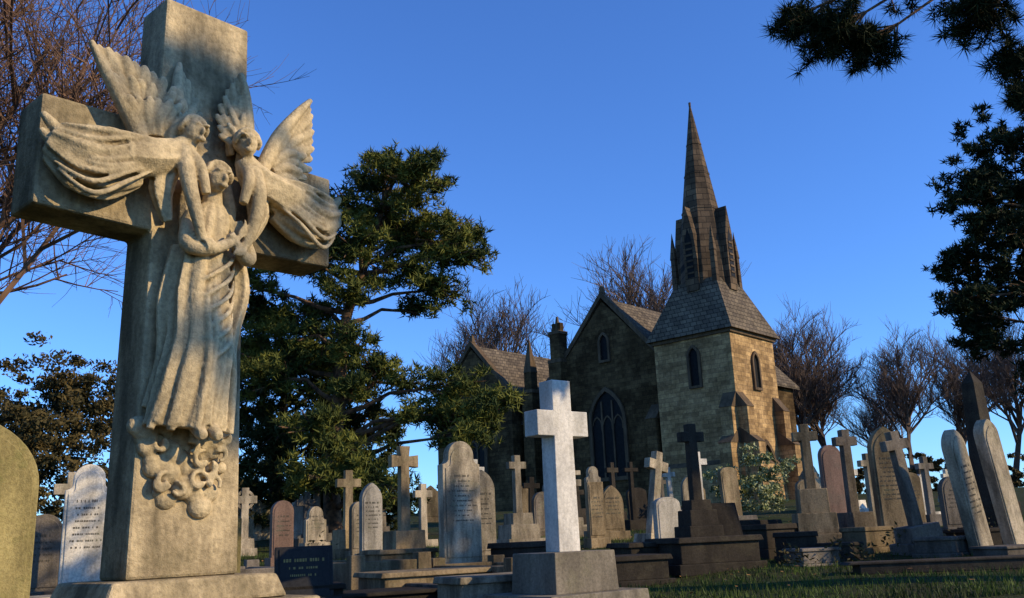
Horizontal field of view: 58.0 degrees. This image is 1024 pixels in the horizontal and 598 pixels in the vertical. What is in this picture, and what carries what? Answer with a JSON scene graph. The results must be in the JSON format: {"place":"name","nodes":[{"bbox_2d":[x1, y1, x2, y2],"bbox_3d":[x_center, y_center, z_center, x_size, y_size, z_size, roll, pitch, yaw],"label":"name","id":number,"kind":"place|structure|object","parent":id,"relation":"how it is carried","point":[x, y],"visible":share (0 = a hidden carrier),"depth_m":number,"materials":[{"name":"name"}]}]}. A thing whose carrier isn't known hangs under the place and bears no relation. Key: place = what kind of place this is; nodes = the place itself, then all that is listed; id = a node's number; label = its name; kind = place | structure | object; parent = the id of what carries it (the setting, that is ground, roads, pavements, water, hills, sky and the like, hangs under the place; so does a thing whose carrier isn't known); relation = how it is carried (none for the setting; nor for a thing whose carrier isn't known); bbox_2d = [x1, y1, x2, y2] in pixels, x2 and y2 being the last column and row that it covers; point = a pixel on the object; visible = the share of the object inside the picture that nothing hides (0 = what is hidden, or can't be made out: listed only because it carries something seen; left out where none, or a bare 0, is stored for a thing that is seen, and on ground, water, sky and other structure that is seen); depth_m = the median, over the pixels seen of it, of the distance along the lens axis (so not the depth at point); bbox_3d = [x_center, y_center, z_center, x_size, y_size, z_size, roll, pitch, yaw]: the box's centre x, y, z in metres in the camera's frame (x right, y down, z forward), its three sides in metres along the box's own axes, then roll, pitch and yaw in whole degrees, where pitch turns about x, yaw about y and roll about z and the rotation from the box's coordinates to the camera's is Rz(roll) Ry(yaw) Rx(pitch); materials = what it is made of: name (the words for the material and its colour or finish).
{"place":"outdoors","nodes":[
{"label":"outdoors","id":0,"kind":"place"},
{"bbox_2d":[0,0,1023,521],"label":"sky","id":1,"kind":"structure","parent":0,"point":[562,125],"materials":[{"name":"blue"}]},
{"bbox_2d":[240,487,1023,597],"bbox_3d":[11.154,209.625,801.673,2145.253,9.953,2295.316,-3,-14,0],"label":"ground","id":2,"kind":"structure","parent":0,"point":[785,515],"depth_m":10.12,"materials":[{"name":"plant"}]},
{"bbox_2d":[0,425,38,597],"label":"headstone","id":3,"kind":"object","parent":2,"relation":"on","point":[19,482],"visible":1,"depth_m":6.90,"materials":[{"name":"stone"}]},
{"bbox_2d":[30,514,61,595],"bbox_3d":[-5.417,3.033,10.639,0.500,1.080,0.288,4,-16,-24],"label":"headstone","id":4,"kind":"object","parent":2,"relation":"on","point":[46,556],"visible":0.59,"depth_m":10.61,"materials":[{"name":"grey stone"}]},
{"bbox_2d":[53,472,75,494],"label":"stone cross","id":5,"kind":"object","parent":2,"relation":"on","point":[59,489],"visible":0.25,"depth_m":13.70,"materials":[{"name":"stone"}]},
{"bbox_2d":[58,464,106,583],"bbox_3d":[-4.719,2.651,10.214,0.600,1.620,0.288,5,-16,-27],"label":"headstone","id":6,"kind":"object","parent":2,"relation":"on","point":[82,526],"visible":0.82,"depth_m":10.17,"materials":[{"name":"white stone"}]},
{"bbox_2d":[0,331,254,521],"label":"evergreen bush","id":7,"kind":"object","parent":2,"relation":"on","point":[27,425],"visible":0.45,"depth_m":19.46,"materials":[{"name":"green plant"}]},
{"bbox_2d":[0,0,315,316],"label":"bare tree","id":8,"kind":"object","parent":2,"relation":"on","point":[74,92],"visible":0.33,"depth_m":19.34,"materials":[{"name":"plant"}]},
{"bbox_2d":[11,0,341,597],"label":"angel cross monument","id":9,"kind":"object","parent":2,"relation":"on","point":[182,190],"visible":1,"depth_m":3.94,"materials":[{"name":"stone"}]},
{"bbox_2d":[236,518,241,572],"bbox_3d":[-2.734,2.574,8.662,0.425,1.000,0.288,7,-18,-34],"label":"gravestone","id":10,"kind":"object","parent":2,"relation":"on","point":[239,543],"visible":0.17,"depth_m":8.75,"materials":[{"name":"stone"}]},
{"bbox_2d":[238,488,256,555],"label":"stone cross","id":11,"kind":"object","parent":2,"relation":"on","point":[245,499],"visible":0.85,"depth_m":19.48,"materials":[{"name":"stone"}]},
{"bbox_2d":[238,504,256,547],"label":"headstone","id":12,"kind":"object","parent":2,"relation":"on","point":[250,527],"visible":0.15,"depth_m":21.71,"materials":[{"name":"beige stone"}]},
{"bbox_2d":[240,559,273,572],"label":"grave kerb","id":13,"kind":"structure","parent":2,"relation":"on","point":[251,566],"depth_m":11.56,"materials":[{"name":"grey stone"}]},
{"bbox_2d":[253,499,270,540],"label":"headstone","id":14,"kind":"object","parent":2,"relation":"on","point":[259,533],"visible":0.54,"depth_m":25.19,"materials":[{"name":"stone"}]},
{"bbox_2d":[264,500,293,566],"bbox_3d":[-3.878,3.980,15.542,0.475,1.150,0.288,7,-18,-34],"label":"headstone","id":15,"kind":"object","parent":2,"relation":"on","point":[282,523],"visible":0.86,"depth_m":15.51,"materials":[{"name":"pink stone"}]},
{"bbox_2d":[292,495,312,539],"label":"headstone","id":16,"kind":"object","parent":2,"relation":"on","point":[298,519],"visible":0.25,"depth_m":24.19,"materials":[{"name":"white stone"}]},
{"bbox_2d":[293,492,317,546],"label":"stone cross","id":17,"kind":"object","parent":2,"relation":"on","point":[306,502],"visible":0.6,"depth_m":21.45,"materials":[{"name":"stone"}]},
{"bbox_2d":[299,506,329,545],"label":"headstone","id":18,"kind":"object","parent":2,"relation":"on","point":[314,527],"visible":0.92,"depth_m":20.36,"materials":[{"name":"stone"}]},
{"bbox_2d":[283,582,346,594],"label":"grave plinth","id":19,"kind":"structure","parent":2,"relation":"on","point":[337,587],"depth_m":8.71,"materials":[{"name":"stone"}]},
{"bbox_2d":[274,545,341,597],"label":"headstone","id":20,"kind":"object","parent":19,"relation":"on","point":[298,566],"visible":0.96,"depth_m":8.72,"materials":[{"name":"stone"}]},
{"bbox_2d":[301,474,331,542],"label":"stone cross","id":21,"kind":"object","parent":2,"relation":"on","point":[316,495],"visible":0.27,"depth_m":21.96,"materials":[{"name":"stone"}]},
{"bbox_2d":[238,288,430,530],"bbox_3d":[-5.747,3.352,26.330,6.668,7.469,5.035,-3,-14,0],"label":"pine tree","id":22,"kind":"object","parent":2,"relation":"on","point":[267,439],"visible":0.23,"depth_m":25.21,"materials":[{"name":"green plant"}]},
{"bbox_2d":[332,470,360,559],"bbox_3d":[-3.117,4.123,17.562,0.749,1.700,0.637,6,-17,-29],"label":"stone cross","id":23,"kind":"object","parent":2,"relation":"on","point":[347,483],"visible":0.62,"depth_m":17.51,"materials":[{"name":"stone"}]},
{"bbox_2d":[345,502,358,559],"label":"headstone","id":24,"kind":"object","parent":2,"relation":"on","point":[354,528],"visible":0.42,"depth_m":16.90,"materials":[{"name":"stone"}]},
{"bbox_2d":[354,483,382,554],"bbox_3d":[-2.380,3.804,15.570,0.475,1.378,0.288,7,-18,-34],"label":"headstone","id":25,"kind":"object","parent":2,"relation":"on","point":[370,520],"visible":0.84,"depth_m":15.53,"materials":[{"name":"white stone"}]},
{"bbox_2d":[320,586,437,597],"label":"tomb","id":26,"kind":"object","parent":2,"relation":"on","point":[411,592],"visible":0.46,"depth_m":8.97,"materials":[{"name":"stone"}]},
{"bbox_2d":[333,552,430,590],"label":"grave kerb","id":27,"kind":"structure","parent":2,"relation":"on","point":[344,571],"depth_m":11.13,"materials":[{"name":"beige stone"}]},
{"bbox_2d":[240,140,525,532],"bbox_3d":[-3.901,0.838,24.335,8.631,10.950,5.492,-3,-14,0],"label":"pine tree","id":28,"kind":"object","parent":2,"relation":"on","point":[394,222],"visible":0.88,"depth_m":24.03,"materials":[{"name":"green plant"}]},
{"bbox_2d":[382,505,389,532],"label":"headstone","id":29,"kind":"object","parent":2,"relation":"on","point":[385,528],"visible":0.13,"depth_m":26.04,"materials":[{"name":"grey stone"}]},
{"bbox_2d":[359,548,438,560],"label":"tomb","id":30,"kind":"object","parent":2,"relation":"on","point":[376,555],"visible":0.41,"depth_m":12.51,"materials":[{"name":"beige stone"}]},
{"bbox_2d":[383,446,425,549],"bbox_3d":[-1.602,3.115,13.674,0.719,1.850,0.611,7,-18,-34],"label":"stone cross","id":31,"kind":"object","parent":2,"relation":"on","point":[404,536],"visible":0.72,"depth_m":13.62,"materials":[{"name":"stone"}]},
{"bbox_2d":[405,583,437,597],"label":"grave kerb","id":32,"kind":"structure","parent":2,"relation":"on","point":[432,585],"depth_m":9.50,"materials":[{"name":"grey stone"}]},
{"bbox_2d":[353,566,491,589],"bbox_3d":[-0.941,3.212,10.336,1.500,0.356,0.900,6,-17,-29],"label":"tomb","id":33,"kind":"object","parent":2,"relation":"on","point":[383,579],"visible":0.46,"depth_m":9.96,"materials":[{"name":"beige stone"}]},
{"bbox_2d":[412,484,437,546],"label":"stone cross","id":34,"kind":"object","parent":2,"relation":"on","point":[422,493],"visible":0.74,"depth_m":19.47,"materials":[{"name":"stone"}]},
{"bbox_2d":[427,485,438,521],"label":"headstone","id":35,"kind":"object","parent":2,"relation":"on","point":[432,510],"visible":0.41,"depth_m":35.33,"materials":[{"name":"beige stone"}]},
{"bbox_2d":[437,441,481,563],"bbox_3d":[-0.719,2.896,12.688,0.725,1.860,0.384,6,-17,-31],"label":"headstone","id":36,"kind":"object","parent":2,"relation":"on","point":[459,516],"visible":0.85,"depth_m":12.61,"materials":[{"name":"stone"}]},
{"bbox_2d":[431,555,512,572],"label":"grave kerb","id":37,"kind":"structure","parent":2,"relation":"on","point":[499,563],"depth_m":11.61,"materials":[{"name":"beige stone"}]},
{"bbox_2d":[433,572,511,597],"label":"tomb","id":38,"kind":"object","parent":2,"relation":"on","point":[471,586],"visible":0.55,"depth_m":8.32,"materials":[{"name":"stone"}]},
{"bbox_2d":[419,274,549,383],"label":"bare tree","id":39,"kind":"object","parent":2,"relation":"on","point":[484,340],"visible":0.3,"depth_m":73.48,"materials":[{"name":"brown plant"}]},
{"bbox_2d":[479,470,495,561],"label":"headstone","id":40,"kind":"object","parent":2,"relation":"on","point":[488,516],"visible":0.49,"depth_m":14.20,"materials":[{"name":"stone"}]},
{"bbox_2d":[487,541,545,557],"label":"tomb","id":41,"kind":"object","parent":2,"relation":"on","point":[508,549],"visible":0.26,"depth_m":12.39,"materials":[{"name":"stone"}]},
{"bbox_2d":[496,455,545,542],"bbox_3d":[0.101,3.683,16.607,0.799,1.720,0.679,6,-17,-29],"label":"stone cross","id":42,"kind":"object","parent":2,"relation":"on","point":[518,526],"visible":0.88,"depth_m":16.41,"materials":[{"name":"stone"}]},
{"bbox_2d":[521,486,527,512],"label":"headstone","id":43,"kind":"object","parent":2,"relation":"on","point":[525,499],"visible":0.1,"depth_m":26.84,"materials":[{"name":"beige stone"}]},
{"bbox_2d":[36,452,1023,518],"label":"distant hedge","id":44,"kind":"object","parent":2,"relation":"on","point":[1017,475],"visible":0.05,"depth_m":60.01,"materials":[{"name":"green plant"}]},
{"bbox_2d":[523,477,539,512],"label":"stone cross","id":45,"kind":"object","parent":2,"relation":"on","point":[531,485],"visible":0.49,"depth_m":26.27,"materials":[{"name":"stone"}]},
{"bbox_2d":[531,492,545,537],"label":"headstone","id":46,"kind":"object","parent":2,"relation":"on","point":[537,506],"visible":0.43,"depth_m":21.32,"materials":[{"name":"grey stone"}]},
{"bbox_2d":[483,380,649,597],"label":"white marble cross","id":47,"kind":"object","parent":2,"relation":"on","point":[563,566],"visible":1,"depth_m":8.16,"materials":[{"name":"white marble"}]},
{"bbox_2d":[576,486,586,523],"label":"stone cross","id":48,"kind":"object","parent":2,"relation":"on","point":[581,512],"visible":0.34,"depth_m":27.75,"materials":[{"name":"stone"}]},
{"bbox_2d":[576,479,586,536],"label":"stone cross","id":49,"kind":"object","parent":2,"relation":"on","point":[582,528],"visible":0.12,"depth_m":20.58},
{"bbox_2d":[518,284,657,357],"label":"bare tree","id":50,"kind":"object","parent":2,"relation":"on","point":[534,347],"visible":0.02,"depth_m":79.14,"materials":[{"name":"brown plant"}]},
{"bbox_2d":[584,466,600,537],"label":"headstone","id":51,"kind":"object","parent":2,"relation":"on","point":[592,474],"visible":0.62,"depth_m":19.60,"materials":[{"name":"stone"}]},
{"bbox_2d":[583,482,610,548],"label":"headstone","id":52,"kind":"object","parent":2,"relation":"on","point":[595,517],"visible":0.9,"depth_m":16.47,"materials":[{"name":"beige stone"}]},
{"bbox_2d":[605,462,626,519],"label":"stone cross","id":53,"kind":"object","parent":2,"relation":"on","point":[611,470],"visible":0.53,"depth_m":29.39,"materials":[{"name":"stone"}]},
{"bbox_2d":[603,485,630,539],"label":"headstone","id":54,"kind":"object","parent":2,"relation":"on","point":[614,515],"visible":0.73,"depth_m":18.04,"materials":[{"name":"beige stone"}]},
{"bbox_2d":[437,102,802,510],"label":"stone chapel","id":55,"kind":"structure","parent":2,"relation":"on","point":[697,352],"depth_m":48.22,"materials":[{"name":"stone"}]},
{"bbox_2d":[471,228,772,477],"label":"windows","id":56,"kind":"structure","parent":55,"relation":"in","point":[606,397],"depth_m":49.42,"materials":[{"name":"black glass"}]},
{"bbox_2d":[606,542,658,554],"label":"ledger tomb","id":57,"kind":"object","parent":2,"relation":"on","point":[635,548],"visible":0.31,"depth_m":11.77,"materials":[{"name":"stone"}]},
{"bbox_2d":[622,462,645,530],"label":"stone cross","id":58,"kind":"object","parent":2,"relation":"on","point":[633,523],"visible":0.84,"depth_m":23.36,"materials":[{"name":"stone"}]},
{"bbox_2d":[626,488,647,521],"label":"headstone","id":59,"kind":"object","parent":2,"relation":"on","point":[641,503],"visible":0.56,"depth_m":24.72,"materials":[{"name":"stone"}]},
{"bbox_2d":[615,554,676,587],"bbox_3d":[1.169,3.246,10.923,1.300,0.396,0.800,3,-16,-21],"label":"tomb","id":60,"kind":"object","parent":2,"relation":"on","point":[640,569],"visible":0.45,"depth_m":10.69,"materials":[{"name":"stone"}]},
{"bbox_2d":[633,451,667,541],"bbox_3d":[2.575,3.616,16.715,0.500,1.720,0.424,23,-27,-34],"label":"stone cross","id":61,"kind":"object","parent":2,"relation":"on","point":[655,464],"visible":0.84,"depth_m":16.75,"materials":[{"name":"stone"}]},
{"bbox_2d":[554,234,751,325],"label":"bare tree","id":62,"kind":"object","parent":2,"relation":"on","point":[632,292],"visible":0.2,"depth_m":79.03,"materials":[{"name":"brown plant"}]},
{"bbox_2d":[307,516,998,569],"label":"weeds","id":63,"kind":"object","parent":2,"relation":"on","point":[830,545],"visible":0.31,"depth_m":11.52,"materials":[{"name":"green plant"}]},
{"bbox_2d":[652,497,679,538],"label":"headstone","id":64,"kind":"object","parent":2,"relation":"on","point":[665,510],"visible":0.7,"depth_m":15.46,"materials":[{"name":"white stone"}]},
{"bbox_2d":[662,467,681,510],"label":"stone cross","id":65,"kind":"object","parent":2,"relation":"on","point":[668,475],"visible":0.35,"depth_m":30.04,"materials":[{"name":"white stone"}]},
{"bbox_2d":[681,477,688,509],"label":"headstone","id":66,"kind":"object","parent":2,"relation":"on","point":[684,491],"visible":0.41,"depth_m":34.73,"materials":[{"name":"stone"}]},
{"bbox_2d":[674,424,723,537],"bbox_3d":[2.371,2.567,11.912,0.500,1.900,0.425,3,-15,-19],"label":"stone cross","id":67,"kind":"object","parent":2,"relation":"on","point":[697,516],"visible":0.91,"depth_m":11.82,"materials":[{"name":"stone"}]},
{"bbox_2d":[698,452,706,498],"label":"stone cross","id":68,"kind":"object","parent":2,"relation":"on","point":[702,461],"visible":0.24,"depth_m":22.43,"materials":[{"name":"white stone"}]},
{"bbox_2d":[644,534,767,576],"bbox_3d":[2.458,3.280,11.829,1.250,0.456,0.950,3,-15,-19],"label":"chest tomb","id":69,"kind":"object","parent":2,"relation":"on","point":[693,556],"visible":0.72,"depth_m":11.42,"materials":[{"name":"stone"}]},
{"bbox_2d":[711,503,742,535],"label":"headstone","id":70,"kind":"object","parent":2,"relation":"on","point":[728,517],"visible":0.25,"depth_m":12.00,"materials":[{"name":"stone"}]},
{"bbox_2d":[717,467,742,515],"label":"headstone","id":71,"kind":"object","parent":2,"relation":"on","point":[728,484],"visible":0.56,"depth_m":21.18,"materials":[{"name":"beige stone"}]},
{"bbox_2d":[702,442,801,512],"bbox_3d":[6.440,4.776,24.620,2.920,1.919,1.980,-3,-14,0],"label":"holly shrub","id":72,"kind":"object","parent":2,"relation":"on","point":[765,492],"visible":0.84,"depth_m":24.52,"materials":[{"name":"green plant"}]},
{"bbox_2d":[740,519,781,524],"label":"tomb","id":73,"kind":"object","parent":2,"relation":"on","point":[758,522],"visible":0.16,"depth_m":14.23,"materials":[{"name":"stone"}]},
{"bbox_2d":[741,523,797,559],"bbox_3d":[3.798,3.547,13.501,0.900,0.496,0.720,6,-17,-30],"label":"tomb","id":74,"kind":"object","parent":2,"relation":"on","point":[767,548],"visible":0.43,"depth_m":13.13,"materials":[{"name":"stone"}]},
{"bbox_2d":[773,531,817,562],"bbox_3d":[3.856,3.384,12.510,0.500,0.446,0.400,0,-15,-10],"label":"tomb","id":75,"kind":"object","parent":2,"relation":"on","point":[803,539],"visible":0.48,"depth_m":12.38,"materials":[{"name":"stone"}]},
{"bbox_2d":[782,547,841,566],"bbox_3d":[3.839,3.322,11.803,0.600,0.276,0.480,2,-15,-16],"label":"tomb","id":76,"kind":"object","parent":2,"relation":"on","point":[821,555],"visible":0.67,"depth_m":11.62,"materials":[{"name":"grey stone"}]},
{"bbox_2d":[791,424,842,542],"bbox_3d":[4.425,2.812,13.684,0.749,1.900,0.637,-4,-15,6],"label":"stone cross","id":77,"kind":"object","parent":2,"relation":"on","point":[814,513],"visible":0.82,"depth_m":13.47,"materials":[{"name":"stone"}]},
{"bbox_2d":[772,292,871,442],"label":"bare tree","id":78,"kind":"object","parent":2,"relation":"on","point":[803,380],"visible":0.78,"depth_m":62.49,"materials":[{"name":"brown plant"}]},
{"bbox_2d":[818,445,846,512],"bbox_3d":[5.785,3.491,16.592,0.500,1.720,0.288,0,-15,-10],"label":"headstone","id":79,"kind":"object","parent":2,"relation":"on","point":[830,469],"visible":0.52,"depth_m":16.60,"materials":[{"name":"pink stone"}]},
{"bbox_2d":[791,326,875,446],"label":"bare tree","id":80,"kind":"object","parent":2,"relation":"on","point":[815,422],"visible":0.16,"depth_m":65.83,"materials":[{"name":"brown plant"}]},
{"bbox_2d":[815,541,866,561],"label":"tomb","id":81,"kind":"object","parent":2,"relation":"on","point":[846,547],"visible":0.48,"depth_m":11.96,"materials":[{"name":"stone"}]},
{"bbox_2d":[831,429,875,532],"bbox_3d":[5.194,2.935,14.160,0.619,1.850,0.526,0,-15,-10],"label":"stone cross","id":82,"kind":"object","parent":2,"relation":"on","point":[853,515],"visible":0.69,"depth_m":14.12,"materials":[{"name":"stone"}]},
{"bbox_2d":[854,469,868,511],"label":"stone cross","id":83,"kind":"object","parent":2,"relation":"on","point":[863,506],"visible":0.12,"depth_m":22.49,"materials":[{"name":"white stone"}]},
{"bbox_2d":[839,526,893,554],"bbox_3d":[4.939,3.364,12.813,0.600,0.396,0.480,5,-16,-28],"label":"tomb","id":84,"kind":"object","parent":2,"relation":"on","point":[872,533],"visible":0.67,"depth_m":12.63,"materials":[{"name":"beige stone"}]},
{"bbox_2d":[857,453,876,525],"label":"stone cross","id":85,"kind":"object","parent":2,"relation":"on","point":[864,462],"visible":0.4,"depth_m":18.55,"materials":[{"name":"stone"}]},
{"bbox_2d":[826,375,918,447],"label":"bare tree","id":86,"kind":"object","parent":2,"relation":"on","point":[870,425],"visible":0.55,"depth_m":85.41,"materials":[{"name":"brown plant"}]},
{"bbox_2d":[867,426,907,542],"bbox_3d":[5.588,2.816,13.670,0.575,1.838,0.336,-1,-15,-5],"label":"headstone","id":87,"kind":"object","parent":2,"relation":"on","point":[889,509],"visible":0.6,"depth_m":13.61,"materials":[{"name":"beige stone"}]},
{"bbox_2d":[761,0,1023,132],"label":"overhanging pine tree","id":88,"kind":"object","parent":2,"relation":"on","point":[833,36],"visible":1,"depth_m":7.76,"materials":[{"name":"green plant"}]},
{"bbox_2d":[825,317,962,468],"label":"bare tree","id":89,"kind":"object","parent":2,"relation":"on","point":[899,388],"visible":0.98,"depth_m":60.38,"materials":[{"name":"brown plant"}]},
{"bbox_2d":[879,431,943,555],"bbox_3d":[5.248,2.584,12.257,0.619,1.660,0.526,-7,-13,-16],"label":"stone cross","id":90,"kind":"object","parent":2,"relation":"on","point":[894,444],"visible":0.81,"depth_m":12.20,"materials":[{"name":"stone"}]},
{"bbox_2d":[909,472,926,521],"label":"headstone","id":91,"kind":"object","parent":2,"relation":"on","point":[915,480],"visible":0.28,"depth_m":17.53,"materials":[{"name":"beige stone"}]},
{"bbox_2d":[914,457,942,525],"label":"stone cross","id":92,"kind":"object","parent":2,"relation":"on","point":[923,466],"visible":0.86,"depth_m":19.48,"materials":[{"name":"stone"}]},
{"bbox_2d":[839,555,1023,574],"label":"kerb stone","id":93,"kind":"object","parent":2,"relation":"on","point":[965,564],"visible":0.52,"depth_m":10.05,"materials":[{"name":"stone"}]},
{"bbox_2d":[911,536,969,557],"bbox_3d":[5.511,3.159,11.723,0.700,0.276,0.560,9,-18,-37],"label":"tomb","id":94,"kind":"object","parent":2,"relation":"on","point":[944,547],"visible":0.7,"depth_m":11.50,"materials":[{"name":"grey stone"}]},
{"bbox_2d":[937,476,962,535],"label":"headstone","id":95,"kind":"object","parent":2,"relation":"on","point":[950,516],"visible":0.41,"depth_m":16.42,"materials":[{"name":"grey stone"}]},
{"bbox_2d":[909,308,1023,486],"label":"bare tree","id":96,"kind":"object","parent":2,"relation":"on","point":[998,363],"visible":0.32,"depth_m":67.87,"materials":[{"name":"brown plant"}]},
{"bbox_2d":[941,429,993,554],"bbox_3d":[5.721,2.443,11.608,0.320,1.618,0.155,-6,-10,-33],"label":"headstone","id":97,"kind":"object","parent":2,"relation":"on","point":[965,491],"visible":0.87,"depth_m":11.54,"materials":[{"name":"stone"}]},
{"bbox_2d":[912,336,1023,443],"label":"bare tree","id":98,"kind":"object","parent":2,"relation":"on","point":[955,406],"visible":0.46,"depth_m":65.06,"materials":[{"name":"brown plant"}]},
{"bbox_2d":[921,71,1023,397],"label":"pine tree","id":99,"kind":"object","parent":2,"relation":"on","point":[985,180],"visible":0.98,"depth_m":29.17,"materials":[{"name":"green plant"}]},
{"bbox_2d":[943,527,1002,544],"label":"tomb","id":100,"kind":"object","parent":2,"relation":"on","point":[995,533],"visible":0.16,"depth_m":12.38,"materials":[{"name":"stone"}]},
{"bbox_2d":[957,371,1022,544],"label":"obelisk monument","id":101,"kind":"object","parent":2,"relation":"on","point":[975,403],"visible":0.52,"depth_m":14.03,"materials":[{"name":"stone"}]},
{"bbox_2d":[969,544,1023,556],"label":"tomb","id":102,"kind":"object","parent":2,"relation":"on","point":[1006,549],"visible":0.56,"depth_m":10.65,"materials":[{"name":"grey stone"}]},
{"bbox_2d":[973,419,1023,544],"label":"headstone","id":103,"kind":"object","parent":2,"relation":"on","point":[1007,511],"visible":0.87,"depth_m":11.78,"materials":[{"name":"stone"}]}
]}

